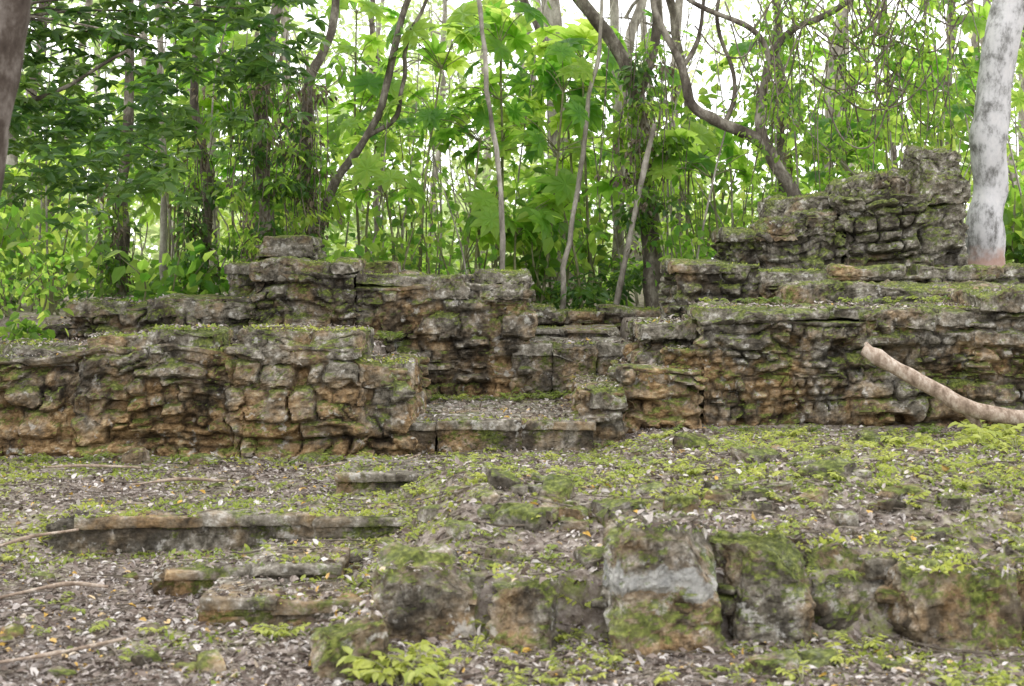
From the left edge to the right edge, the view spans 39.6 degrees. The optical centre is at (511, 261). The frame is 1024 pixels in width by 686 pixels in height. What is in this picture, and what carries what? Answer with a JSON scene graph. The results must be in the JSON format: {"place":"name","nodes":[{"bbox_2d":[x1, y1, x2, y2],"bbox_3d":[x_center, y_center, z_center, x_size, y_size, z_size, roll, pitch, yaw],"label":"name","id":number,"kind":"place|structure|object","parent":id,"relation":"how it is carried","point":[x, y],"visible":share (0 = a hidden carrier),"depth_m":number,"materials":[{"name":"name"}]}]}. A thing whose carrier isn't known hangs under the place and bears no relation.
{"place":"outdoors","nodes":[
{"label":"outdoors","id":0,"kind":"place"},
{"bbox_2d":[0,264,1023,685],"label":"ground","id":1,"kind":"structure","parent":0,"point":[594,618],"depth_m":6.18,"materials":[{"name":"plant"}]},
{"bbox_2d":[0,129,29,303],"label":"slender tree","id":2,"kind":"object","parent":1,"relation":"on","point":[11,159],"visible":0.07,"depth_m":15.95,"materials":[{"name":"green plant"}]},
{"bbox_2d":[0,0,31,196],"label":"foreground tree","id":3,"kind":"object","parent":1,"relation":"on","point":[14,20],"visible":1,"depth_m":5.45,"materials":[{"name":"brown plant"}]},
{"bbox_2d":[0,196,41,310],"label":"broadleaf shrub","id":4,"kind":"object","parent":1,"relation":"on","point":[8,221],"visible":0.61,"depth_m":14.54,"materials":[{"name":"green plant"}]},
{"bbox_2d":[0,248,66,318],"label":"broadleaf shrub","id":5,"kind":"object","parent":1,"relation":"on","point":[4,284],"visible":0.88,"depth_m":12.64,"materials":[{"name":"green plant"}]},
{"bbox_2d":[0,308,73,341],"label":"broadleaf shrub","id":6,"kind":"object","parent":1,"relation":"on","point":[22,331],"visible":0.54,"depth_m":11.25,"materials":[{"name":"green plant"}]},
{"bbox_2d":[5,244,80,314],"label":"broadleaf shrub","id":7,"kind":"object","parent":1,"relation":"on","point":[49,296],"visible":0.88,"depth_m":13.23,"materials":[{"name":"green plant"}]},
{"bbox_2d":[17,52,114,300],"bbox_3d":[-5.852,-1.034,17.554,1.736,3.177,1.920,0,0,-37],"label":"broadleaf shrub","id":8,"kind":"object","parent":1,"relation":"on","point":[77,214],"visible":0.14,"depth_m":17.59,"materials":[{"name":"green plant"}]},
{"bbox_2d":[0,197,143,311],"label":"broadleaf shrub","id":9,"kind":"object","parent":1,"relation":"on","point":[24,245],"visible":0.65,"depth_m":14.22,"materials":[{"name":"green plant"}]},
{"bbox_2d":[28,140,117,296],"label":"trumpet tree","id":10,"kind":"object","parent":1,"relation":"on","point":[82,151],"visible":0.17,"depth_m":15.60,"materials":[{"name":"green plant"}]},
{"bbox_2d":[56,27,156,294],"bbox_3d":[-5.021,-1.164,17.558,1.309,3.384,1.240,0,0,0],"label":"trumpet tree","id":11,"kind":"object","parent":1,"relation":"on","point":[117,100],"visible":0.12,"depth_m":17.46,"materials":[{"name":"green plant"}]},
{"bbox_2d":[83,1,143,299],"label":"slender tree","id":12,"kind":"object","parent":1,"relation":"on","point":[120,238],"visible":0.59,"depth_m":14.82,"materials":[{"name":"green plant"}]},
{"bbox_2d":[155,3,168,285],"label":"slender tree","id":13,"kind":"object","parent":1,"relation":"on","point":[163,249],"visible":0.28,"depth_m":15.77,"materials":[{"name":"grey plant"}]},
{"bbox_2d":[0,0,332,231],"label":"dark leafed tree","id":14,"kind":"object","parent":1,"relation":"on","point":[148,127],"visible":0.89,"depth_m":11.51,"materials":[{"name":"green plant"}]},
{"bbox_2d":[103,224,229,300],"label":"broadleaf shrub","id":15,"kind":"object","parent":1,"relation":"on","point":[192,281],"visible":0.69,"depth_m":14.38,"materials":[{"name":"green plant"}]},
{"bbox_2d":[119,34,220,274],"bbox_3d":[-4.230,-1.285,18.012,1.375,3.611,1.906,0,0,-44],"label":"broadleaf shrub","id":16,"kind":"object","parent":1,"relation":"on","point":[155,200],"visible":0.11,"depth_m":18.02,"materials":[{"name":"green plant"}]},
{"bbox_2d":[108,8,238,280],"bbox_3d":[-3.967,-1.276,16.936,1.615,3.564,1.508,0,0,0],"label":"trumpet tree","id":17,"kind":"object","parent":1,"relation":"on","point":[180,100],"visible":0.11,"depth_m":16.79,"materials":[{"name":"green plant"}]},
{"bbox_2d":[167,0,236,283],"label":"slender tree","id":18,"kind":"object","parent":1,"relation":"on","point":[206,189],"visible":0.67,"depth_m":14.77,"materials":[{"name":"green plant"}]},
{"bbox_2d":[0,454,420,663],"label":"fallen branches","id":19,"kind":"object","parent":1,"relation":"on","point":[56,585],"visible":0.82,"depth_m":6.42,"materials":[{"name":"beige wood"}]},
{"bbox_2d":[0,326,431,459],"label":"ruin wall","id":20,"kind":"structure","parent":1,"relation":"on","point":[253,392],"depth_m":10.02,"materials":[{"name":"stone"}]},
{"bbox_2d":[46,495,417,554],"bbox_3d":[-1.444,1.477,7.669,1.939,0.352,0.735,0,0,0],"label":"stone step","id":21,"kind":"object","parent":1,"relation":"on","point":[223,529],"visible":0.56,"depth_m":7.36,"materials":[{"name":"stone"}]},
{"bbox_2d":[186,25,285,261],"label":"trumpet tree","id":22,"kind":"object","parent":1,"relation":"on","point":[239,39],"visible":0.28,"depth_m":16.22,"materials":[{"name":"green plant"}]},
{"bbox_2d":[145,0,326,284],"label":"forest tree","id":23,"kind":"object","parent":1,"relation":"on","point":[214,138],"visible":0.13,"depth_m":20.33,"materials":[{"name":"green plant"}]},
{"bbox_2d":[186,3,312,262],"bbox_3d":[-2.224,-2.433,14.594,2.719,6.029,3.054,0,0,26],"label":"vine covered tree","id":24,"kind":"object","parent":1,"relation":"on","point":[261,151],"visible":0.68,"depth_m":14.20,"materials":[{"name":"green plant"}]},
{"bbox_2d":[152,545,350,595],"bbox_3d":[-1.214,1.507,6.625,0.880,0.286,0.494,0,0,0],"label":"stone step","id":25,"kind":"object","parent":1,"relation":"on","point":[181,580],"visible":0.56,"depth_m":6.46,"materials":[{"name":"stone"}]},
{"bbox_2d":[198,120,319,259],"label":"trumpet tree","id":26,"kind":"object","parent":1,"relation":"on","point":[214,160],"visible":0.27,"depth_m":15.26,"materials":[{"name":"green plant"}]},
{"bbox_2d":[229,144,326,259],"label":"broadleaf shrub","id":27,"kind":"object","parent":1,"relation":"on","point":[279,210],"visible":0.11,"depth_m":15.96,"materials":[{"name":"green plant"}]},
{"bbox_2d":[196,577,371,626],"bbox_3d":[-0.937,1.520,6.109,0.770,0.269,0.471,0,0,0],"label":"stone step","id":28,"kind":"object","parent":1,"relation":"on","point":[259,609],"visible":0.49,"depth_m":5.90,"materials":[{"name":"stone"}]},
{"bbox_2d":[40,235,537,399],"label":"ruin wall","id":29,"kind":"structure","parent":1,"relation":"on","point":[465,333],"depth_m":12.03,"materials":[{"name":"stone"}]},
{"bbox_2d":[218,52,361,225],"bbox_3d":[-2.885,-1.058,17.511,1.892,3.119,1.556,0,0,-32],"label":"broadleaf shrub","id":30,"kind":"object","parent":1,"relation":"on","point":[285,120],"visible":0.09,"depth_m":17.38,"materials":[{"name":"green plant"}]},
{"bbox_2d":[271,0,344,240],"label":"vine covered tree","id":31,"kind":"object","parent":1,"relation":"on","point":[304,139],"visible":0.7,"depth_m":14.48,"materials":[{"name":"green plant"}]},
{"bbox_2d":[264,541,376,563],"bbox_3d":[-0.929,1.539,7.155,0.693,0.222,0.329,0,0,-5],"label":"stone step","id":32,"kind":"object","parent":1,"relation":"on","point":[358,558],"visible":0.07,"depth_m":7.16,"materials":[{"name":"stone"}]},
{"bbox_2d":[298,0,411,257],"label":"trumpet tree","id":33,"kind":"object","parent":1,"relation":"on","point":[359,85],"visible":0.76,"depth_m":16.94,"materials":[{"name":"green plant"}]},
{"bbox_2d":[322,232,412,269],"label":"broadleaf shrub","id":34,"kind":"object","parent":1,"relation":"on","point":[359,249],"visible":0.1,"depth_m":14.34,"materials":[{"name":"green plant"}]},
{"bbox_2d":[310,150,426,260],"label":"trumpet tree","id":35,"kind":"object","parent":1,"relation":"on","point":[365,168],"visible":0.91,"depth_m":14.33,"materials":[{"name":"green plant"}]},
{"bbox_2d":[316,0,427,238],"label":"leaning tree","id":36,"kind":"object","parent":1,"relation":"on","point":[346,165],"visible":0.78,"depth_m":14.97,"materials":[{"name":"brown plant"}]},
{"bbox_2d":[336,117,425,252],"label":"trumpet tree","id":37,"kind":"object","parent":1,"relation":"on","point":[392,140],"visible":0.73,"depth_m":15.58,"materials":[{"name":"green plant"}]},
{"bbox_2d":[301,0,481,256],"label":"forest tree","id":38,"kind":"object","parent":1,"relation":"on","point":[372,29],"visible":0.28,"depth_m":27.53,"materials":[{"name":"green plant"}]},
{"bbox_2d":[334,457,454,498],"bbox_3d":[-0.685,1.432,8.549,0.725,0.438,0.667,0,0,0],"label":"stone step","id":39,"kind":"object","parent":1,"relation":"on","point":[352,481],"visible":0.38,"depth_m":8.27,"materials":[{"name":"stone"}]},
{"bbox_2d":[353,183,442,269],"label":"broadleaf shrub","id":40,"kind":"object","parent":1,"relation":"on","point":[404,259],"visible":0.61,"depth_m":14.54,"materials":[{"name":"green plant"}]},
{"bbox_2d":[344,99,467,273],"bbox_3d":[-1.302,-0.747,17.381,1.589,2.751,1.680,0,0,0],"label":"broadleaf shrub","id":41,"kind":"object","parent":1,"relation":"on","point":[417,157],"visible":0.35,"depth_m":17.39,"materials":[{"name":"green plant"}]},
{"bbox_2d":[375,17,513,271],"bbox_3d":[-0.874,-1.020,15.235,1.559,3.210,1.214,0,0,37],"label":"trumpet tree","id":42,"kind":"object","parent":1,"relation":"on","point":[435,54],"visible":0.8,"depth_m":15.16,"materials":[{"name":"green plant"}]},
{"bbox_2d":[335,0,566,254],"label":"forest tree","id":43,"kind":"object","parent":1,"relation":"on","point":[442,39],"visible":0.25,"depth_m":28.94,"materials":[{"name":"green plant"}]},
{"bbox_2d":[381,155,524,274],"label":"broadleaf shrub","id":44,"kind":"object","parent":1,"relation":"on","point":[449,247],"visible":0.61,"depth_m":14.93,"materials":[{"name":"green plant"}]},
{"bbox_2d":[422,100,547,272],"bbox_3d":[-0.297,-0.583,15.528,1.457,2.427,1.305,0,0,0],"label":"broadleaf shrub","id":45,"kind":"object","parent":1,"relation":"on","point":[470,157],"visible":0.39,"depth_m":15.57,"materials":[{"name":"green plant"}]},
{"bbox_2d":[421,98,552,273],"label":"trumpet tree","id":46,"kind":"object","parent":1,"relation":"on","point":[441,135],"visible":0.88,"depth_m":14.95,"materials":[{"name":"green plant"}]},
{"bbox_2d":[426,0,550,265],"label":"trumpet tree","id":47,"kind":"object","parent":1,"relation":"on","point":[501,25],"visible":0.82,"depth_m":15.31,"materials":[{"name":"green plant"}]},
{"bbox_2d":[477,0,505,269],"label":"sapling","id":48,"kind":"object","parent":1,"relation":"on","point":[496,154],"visible":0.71,"depth_m":13.96,"materials":[{"name":"grey plant"}]},
{"bbox_2d":[460,188,537,271],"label":"trumpet tree","id":49,"kind":"object","parent":1,"relation":"on","point":[486,221],"visible":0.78,"depth_m":14.61,"materials":[{"name":"green plant"}]},
{"bbox_2d":[445,0,552,266],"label":"trumpet tree","id":50,"kind":"object","parent":1,"relation":"on","point":[516,76],"visible":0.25,"depth_m":16.68,"materials":[{"name":"green plant"}]},
{"bbox_2d":[406,397,595,454],"bbox_3d":[-0.238,1.320,11.156,1.752,0.383,1.937,0,0,0],"label":"stone step","id":51,"kind":"object","parent":1,"relation":"on","point":[472,434],"visible":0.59,"depth_m":10.26,"materials":[{"name":"stone"}]},
{"bbox_2d":[0,0,1023,310],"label":"undergrowth","id":52,"kind":"object","parent":1,"relation":"on","point":[590,294],"visible":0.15,"depth_m":17.01,"materials":[{"name":"green plant"}]},
{"bbox_2d":[0,430,1023,681],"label":"scattered rocks","id":53,"kind":"object","parent":1,"relation":"on","point":[556,488],"visible":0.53,"depth_m":6.28,"materials":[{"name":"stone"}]},
{"bbox_2d":[0,419,1023,685],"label":"seedling plants","id":54,"kind":"object","parent":1,"relation":"on","point":[974,433],"visible":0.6,"depth_m":6.35,"materials":[{"name":"green plant"}]},
{"bbox_2d":[0,323,1023,685],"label":"ground cover","id":55,"kind":"object","parent":1,"relation":"on","point":[948,565],"visible":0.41,"depth_m":7.09,"materials":[{"name":"green plant"}]},
{"bbox_2d":[0,0,1023,282],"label":"distant forest","id":56,"kind":"object","parent":1,"relation":"on","point":[154,230],"visible":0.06,"depth_m":35.23,"materials":[{"name":"green plant"}]},
{"bbox_2d":[0,295,1023,464],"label":"wall base plants","id":57,"kind":"object","parent":1,"relation":"on","point":[542,395],"depth_m":11.12,"materials":[{"name":"green plant"}]},
{"bbox_2d":[463,193,568,269],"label":"trumpet tree","id":58,"kind":"object","parent":1,"relation":"on","point":[543,225],"visible":0.47,"depth_m":14.81,"materials":[{"name":"green plant"}]},
{"bbox_2d":[496,207,570,303],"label":"broadleaf shrub","id":59,"kind":"object","parent":1,"relation":"on","point":[534,259],"visible":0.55,"depth_m":15.10,"materials":[{"name":"green plant"}]},
{"bbox_2d":[503,147,607,308],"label":"broadleaf shrub","id":60,"kind":"object","parent":1,"relation":"on","point":[523,192],"visible":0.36,"depth_m":15.46,"materials":[{"name":"green plant"}]},
{"bbox_2d":[541,0,573,298],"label":"pale trunk tree","id":61,"kind":"object","parent":1,"relation":"on","point":[553,16],"visible":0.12,"depth_m":18.88,"materials":[{"name":"grey plant"}]},
{"bbox_2d":[492,42,628,302],"bbox_3d":[0.472,-0.843,14.852,1.272,2.866,1.263,0,0,-39],"label":"trumpet tree","id":62,"kind":"object","parent":1,"relation":"on","point":[550,73],"visible":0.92,"depth_m":14.66,"materials":[{"name":"green plant"}]},
{"bbox_2d":[506,13,619,284],"bbox_3d":[0.578,-1.088,16.536,1.371,3.558,1.627,0,0,0],"label":"trumpet tree","id":63,"kind":"object","parent":1,"relation":"on","point":[573,154],"visible":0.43,"depth_m":16.41,"materials":[{"name":"green plant"}]},
{"bbox_2d":[509,336,630,398],"bbox_3d":[0.512,1.019,13.024,1.102,0.683,2.103,0,0,0],"label":"stone step","id":64,"kind":"object","parent":1,"relation":"on","point":[553,364],"visible":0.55,"depth_m":12.03,"materials":[{"name":"stone"}]},
{"bbox_2d":[509,168,632,307],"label":"trumpet tree","id":65,"kind":"object","parent":1,"relation":"on","point":[563,183],"visible":0.79,"depth_m":15.00,"materials":[{"name":"green plant"}]},
{"bbox_2d":[516,78,632,306],"bbox_3d":[0.851,-0.957,17.735,1.614,3.198,1.459,0,0,0],"label":"broadleaf shrub","id":66,"kind":"object","parent":1,"relation":"on","point":[592,165],"visible":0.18,"depth_m":17.55,"materials":[{"name":"green plant"}]},
{"bbox_2d":[535,324,620,338],"bbox_3d":[0.587,0.763,13.594,0.887,0.291,0.902,0,0,0],"label":"stone step","id":67,"kind":"object","parent":1,"relation":"on","point":[567,331],"visible":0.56,"depth_m":13.20,"materials":[{"name":"stone"}]},
{"bbox_2d":[530,303,660,330],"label":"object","id":68,"kind":"structure","parent":67,"relation":"on","point":[613,314],"depth_m":14.01,"materials":[{"name":"stone"}]},
{"bbox_2d":[525,166,637,307],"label":"broadleaf shrub","id":69,"kind":"object","parent":1,"relation":"on","point":[602,250],"visible":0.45,"depth_m":16.02,"materials":[{"name":"green plant"}]},
{"bbox_2d":[560,0,602,308],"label":"sapling","id":70,"kind":"object","parent":1,"relation":"on","point":[573,212],"visible":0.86,"depth_m":14.68,"materials":[{"name":"grey plant"}]},
{"bbox_2d":[525,25,648,309],"bbox_3d":[0.762,-1.033,15.711,1.374,3.312,1.441,0,0,26],"label":"trumpet tree","id":71,"kind":"object","parent":1,"relation":"on","point":[581,38],"visible":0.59,"depth_m":15.79,"materials":[{"name":"green plant"}]},
{"bbox_2d":[519,0,696,309],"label":"vine covered tree","id":72,"kind":"object","parent":1,"relation":"on","point":[637,111],"visible":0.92,"depth_m":14.77,"materials":[{"name":"green plant"}]},
{"bbox_2d":[609,0,624,301],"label":"pale trunk tree","id":73,"kind":"object","parent":1,"relation":"on","point":[614,20],"visible":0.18,"depth_m":17.95,"materials":[{"name":"grey plant"}]},
{"bbox_2d":[561,0,693,254],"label":"forest tree","id":74,"kind":"object","parent":1,"relation":"on","point":[674,15],"visible":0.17,"depth_m":24.49,"materials":[{"name":"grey plant"}]},
{"bbox_2d":[613,123,656,304],"bbox_3d":[1.236,-0.399,14.590,0.552,2.013,0.087,0,0,38],"label":"leaning pole","id":75,"kind":"object","parent":1,"relation":"on","point":[621,278],"visible":0.91,"depth_m":14.55,"materials":[{"name":"grey plant"}]},
{"bbox_2d":[585,9,701,307],"bbox_3d":[1.661,-1.164,16.931,1.455,3.628,1.196,0,0,-30],"label":"trumpet tree","id":76,"kind":"object","parent":1,"relation":"on","point":[677,81],"visible":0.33,"depth_m":16.76,"materials":[{"name":"green plant"}]},
{"bbox_2d":[577,0,732,285],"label":"forest tree","id":77,"kind":"object","parent":1,"relation":"on","point":[638,10],"visible":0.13,"depth_m":22.61,"materials":[{"name":"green plant"}]},
{"bbox_2d":[308,511,1023,681],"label":"rubble retaining wall","id":78,"kind":"structure","parent":1,"relation":"on","point":[664,590],"depth_m":5.58,"materials":[{"name":"stone"}]},
{"bbox_2d":[646,220,716,308],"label":"broadleaf shrub","id":79,"kind":"object","parent":1,"relation":"on","point":[673,238],"visible":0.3,"depth_m":14.54,"materials":[{"name":"green plant"}]},
{"bbox_2d":[652,120,737,249],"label":"trumpet tree","id":80,"kind":"object","parent":1,"relation":"on","point":[703,136],"visible":0.62,"depth_m":15.01,"materials":[{"name":"green plant"}]},
{"bbox_2d":[646,143,763,228],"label":"trumpet tree","id":81,"kind":"object","parent":1,"relation":"on","point":[669,171],"visible":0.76,"depth_m":14.86,"materials":[{"name":"green plant"}]},
{"bbox_2d":[669,172,745,258],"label":"broadleaf shrub","id":82,"kind":"object","parent":1,"relation":"on","point":[709,211],"visible":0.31,"depth_m":15.48,"materials":[{"name":"green plant"}]},
{"bbox_2d":[655,10,817,253],"bbox_3d":[2.723,-1.224,17.455,2.041,3.644,1.708,0,0,0],"label":"broadleaf shrub","id":83,"kind":"object","parent":1,"relation":"on","point":[715,88],"visible":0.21,"depth_m":17.41,"materials":[{"name":"green plant"}]},
{"bbox_2d":[694,130,792,243],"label":"broadleaf shrub","id":84,"kind":"object","parent":1,"relation":"on","point":[739,214],"visible":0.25,"depth_m":15.93,"materials":[{"name":"green plant"}]},
{"bbox_2d":[676,0,853,168],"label":"forest tree","id":85,"kind":"object","parent":1,"relation":"on","point":[843,13],"visible":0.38,"depth_m":22.26,"materials":[{"name":"green plant"}]},
{"bbox_2d":[704,30,830,195],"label":"trumpet tree","id":86,"kind":"object","parent":1,"relation":"on","point":[743,48],"visible":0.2,"depth_m":16.99,"materials":[{"name":"green plant"}]},
{"bbox_2d":[741,0,818,197],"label":"slender tree","id":87,"kind":"object","parent":1,"relation":"on","point":[783,160],"visible":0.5,"depth_m":15.37,"materials":[{"name":"green plant"}]},
{"bbox_2d":[719,0,848,110],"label":"forest tree","id":88,"kind":"object","parent":1,"relation":"on","point":[763,3],"visible":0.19,"depth_m":28.55,"materials":[{"name":"green plant"}]},
{"bbox_2d":[563,279,1023,446],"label":"ruin wall","id":89,"kind":"structure","parent":1,"relation":"on","point":[753,365],"depth_m":10.61,"materials":[{"name":"brown stone"}]},
{"bbox_2d":[657,144,1023,319],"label":"ruin wall","id":90,"kind":"structure","parent":89,"relation":"on","point":[905,223],"depth_m":12.32,"materials":[{"name":"grey stone"}]},
{"bbox_2d":[650,0,975,226],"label":"crooked tree","id":91,"kind":"object","parent":1,"relation":"on","point":[758,138],"visible":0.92,"depth_m":13.96,"materials":[{"name":"green plant"}]},
{"bbox_2d":[773,40,893,192],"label":"broadleaf shrub","id":92,"kind":"object","parent":1,"relation":"on","point":[790,143],"visible":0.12,"depth_m":17.50,"materials":[{"name":"green plant"}]},
{"bbox_2d":[785,127,883,182],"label":"trumpet tree","id":93,"kind":"object","parent":1,"relation":"on","point":[822,136],"visible":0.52,"depth_m":14.88,"materials":[{"name":"green plant"}]},
{"bbox_2d":[785,110,883,176],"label":"trumpet tree","id":94,"kind":"object","parent":1,"relation":"on","point":[822,123],"visible":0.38,"depth_m":15.62,"materials":[{"name":"green plant"}]},
{"bbox_2d":[826,45,951,170],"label":"trumpet tree","id":95,"kind":"object","parent":1,"relation":"on","point":[865,113],"visible":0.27,"depth_m":16.02,"materials":[{"name":"green plant"}]},
{"bbox_2d":[863,27,977,177],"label":"broadleaf shrub","id":96,"kind":"object","parent":1,"relation":"on","point":[955,119],"visible":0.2,"depth_m":17.78,"materials":[{"name":"green plant"}]},
{"bbox_2d":[826,0,1023,144],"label":"forest tree","id":97,"kind":"object","parent":1,"relation":"on","point":[952,37],"visible":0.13,"depth_m":26.73,"materials":[{"name":"green plant"}]},
{"bbox_2d":[861,342,1023,427],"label":"fallen log","id":98,"kind":"object","parent":1,"relation":"on","point":[972,412],"visible":0.94,"depth_m":9.76,"materials":[{"name":"beige wood"}]},
{"bbox_2d":[912,0,1023,130],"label":"trumpet tree","id":99,"kind":"object","parent":1,"relation":"on","point":[980,14],"visible":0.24,"depth_m":16.69,"materials":[{"name":"green plant"}]},
{"bbox_2d":[912,68,1023,119],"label":"trumpet tree","id":100,"kind":"object","parent":1,"relation":"on","point":[1017,100],"visible":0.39,"depth_m":14.96,"materials":[{"name":"green plant"}]},
{"bbox_2d":[965,0,1023,265],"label":"white barked tree","id":101,"kind":"object","parent":1,"relation":"on","point":[985,241],"visible":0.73,"depth_m":13.87,"materials":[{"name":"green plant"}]},
{"bbox_2d":[1003,185,1023,263],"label":"broadleaf shrub","id":102,"kind":"object","parent":1,"relation":"on","point":[1015,220],"visible":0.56,"depth_m":14.77,"materials":[{"name":"green plant"}]},
{"bbox_2d":[23,0,1018,258],"label":"sky","id":103,"kind":"structure","parent":0,"point":[624,5],"materials":[{"name":"white"}]},
{"bbox_2d":[41,145,1016,625],"bbox_3d":[0.623,0.208,10.680,10.002,2.480,10.061,0,0,40],"label":"wall top moss","id":104,"kind":"object","parent":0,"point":[605,387],"depth_m":10.73,"materials":[{"name":"green plant"}]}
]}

